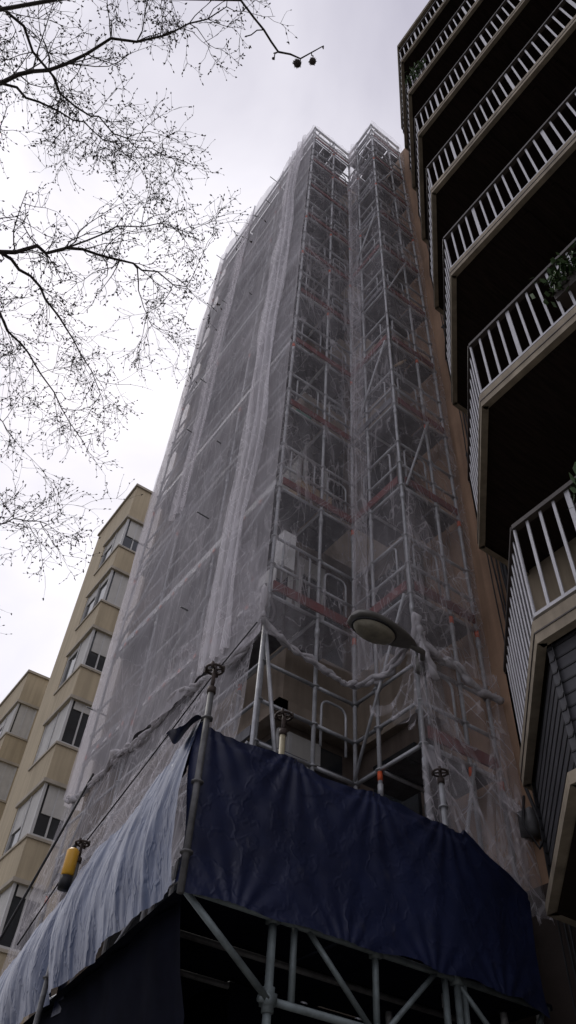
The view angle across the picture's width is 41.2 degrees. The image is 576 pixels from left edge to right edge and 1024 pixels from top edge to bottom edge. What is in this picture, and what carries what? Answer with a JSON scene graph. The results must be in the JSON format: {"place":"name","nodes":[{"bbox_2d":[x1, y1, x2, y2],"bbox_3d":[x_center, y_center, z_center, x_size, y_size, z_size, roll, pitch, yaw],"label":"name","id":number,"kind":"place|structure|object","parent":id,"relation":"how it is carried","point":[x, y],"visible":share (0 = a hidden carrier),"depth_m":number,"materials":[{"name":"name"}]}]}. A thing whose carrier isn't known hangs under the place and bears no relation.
{"place":"outdoors","nodes":[
{"label":"outdoors","id":0,"kind":"place"},
{"bbox_2d":[0,669,49,820],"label":"walls","id":1,"kind":"structure","parent":0,"point":[29,688],"depth_m":36.76,"materials":[{"name":"concrete"}]},
{"bbox_2d":[0,703,36,800],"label":"windows","id":2,"kind":"structure","parent":1,"relation":"attached to","point":[18,720],"depth_m":35.72,"materials":[{"name":"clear glass"}]},
{"bbox_2d":[0,0,323,634],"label":"plane tree","id":3,"kind":"object","parent":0,"point":[73,62],"visible":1,"depth_m":10.33,"materials":[{"name":"brown plant"}]},
{"bbox_2d":[0,0,428,702],"label":"sky","id":4,"kind":"structure","parent":0,"point":[257,119],"materials":[{"name":"white"}]},
{"bbox_2d":[523,537,575,614],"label":"walls","id":5,"kind":"structure","parent":0,"point":[565,573],"depth_m":8.90,"materials":[{"name":"beige paint"}]},
{"bbox_2d":[397,0,575,926],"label":"balcony slabs","id":6,"kind":"structure","parent":5,"relation":"attached to","point":[527,435],"depth_m":9.78,"materials":[{"name":"concrete"}]},
{"bbox_2d":[399,0,575,749],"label":"railings","id":7,"kind":"object","parent":5,"relation":"attached to","point":[515,659],"visible":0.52,"depth_m":8.56,"materials":[{"name":"metal"}]},
{"bbox_2d":[404,52,429,86],"bbox_3d":[2.895,-9.757,16.998,0.443,0.646,0.847,30,-53,-21],"label":"potted plant","id":8,"kind":"object","parent":7,"relation":"attached to","point":[419,66],"visible":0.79,"depth_m":16.97,"materials":[{"name":"green plant"}]},
{"bbox_2d":[530,241,575,309],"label":"potted plant","id":9,"kind":"object","parent":7,"relation":"attached to","point":[566,285],"visible":1,"depth_m":7.51,"materials":[{"name":"green plant"}]},
{"bbox_2d":[567,462,575,509],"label":"potted plant","id":10,"kind":"object","parent":7,"relation":"attached to","point":[573,489],"visible":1,"depth_m":5.97,"materials":[{"name":"green plant"}]},
{"bbox_2d":[516,574,531,636],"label":"wall trim","id":11,"kind":"structure","parent":5,"relation":"attached to","point":[526,603],"depth_m":9.01,"materials":[{"name":"concrete"}]},
{"label":"ground","id":12,"kind":"structure","parent":0,"visible":0},
{"bbox_2d":[0,483,152,1023],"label":"walls","id":13,"kind":"structure","parent":12,"relation":"on","point":[23,858],"depth_m":26.22,"materials":[{"name":"concrete"}]},
{"bbox_2d":[0,518,143,952],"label":"windows","id":14,"kind":"structure","parent":13,"relation":"attached to","point":[43,811],"depth_m":24.53,"materials":[{"name":"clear glass"}]},
{"bbox_2d":[24,148,575,1023],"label":"scaffolded apartment tower","id":15,"kind":"structure","parent":12,"relation":"on","point":[400,734],"depth_m":10.43,"materials":[{"name":"brick"}]},
{"bbox_2d":[101,206,449,954],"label":"windows","id":16,"kind":"structure","parent":15,"relation":"in","point":[296,745],"depth_m":11.31,"materials":[{"name":"glass"}]},
{"bbox_2d":[416,192,575,1018],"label":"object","id":17,"kind":"object","parent":15,"relation":"attached to","point":[529,823],"visible":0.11,"depth_m":7.35,"materials":[{"name":"metal"}]},
{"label":"pavement","id":18,"kind":"structure","parent":0,"visible":0},
{"bbox_2d":[0,622,552,1023],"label":"pedestrian canopy","id":19,"kind":"object","parent":18,"relation":"on","point":[296,879],"visible":1,"depth_m":5.67,"materials":[{"name":"fabric"}]},
{"bbox_2d":[57,844,79,891],"bbox_3d":[-2.105,3.415,7.376,0.124,0.420,0.124,30,-53,-21],"label":"warning lamp","id":20,"kind":"object","parent":19,"relation":"attached to","point":[68,868],"visible":0.98,"depth_m":7.32,"materials":[{"name":"yellow plastic"}]},
{"bbox_2d":[38,123,543,1023],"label":"facade scaffolding","id":21,"kind":"object","parent":18,"relation":"on","point":[300,503],"visible":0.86,"depth_m":12.50,"materials":[{"name":"fabric"}]},
{"bbox_2d":[11,129,552,961],"bbox_3d":[-0.456,-2.936,16.204,7.093,22.645,2.415,-31,-57,28],"label":"debris netting","id":22,"kind":"object","parent":21,"relation":"attached to","point":[123,695],"visible":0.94,"depth_m":11.82,"materials":[{"name":"grey fabric"}]},
{"bbox_2d":[347,609,426,676],"bbox_3d":[1.110,1.329,7.934,1.220,0.293,0.358,35,-55,-24],"label":"street lamp","id":23,"kind":"object","parent":21,"relation":"attached to","point":[373,627],"visible":0.99,"depth_m":7.72,"materials":[{"name":"grey metal"}]}
]}

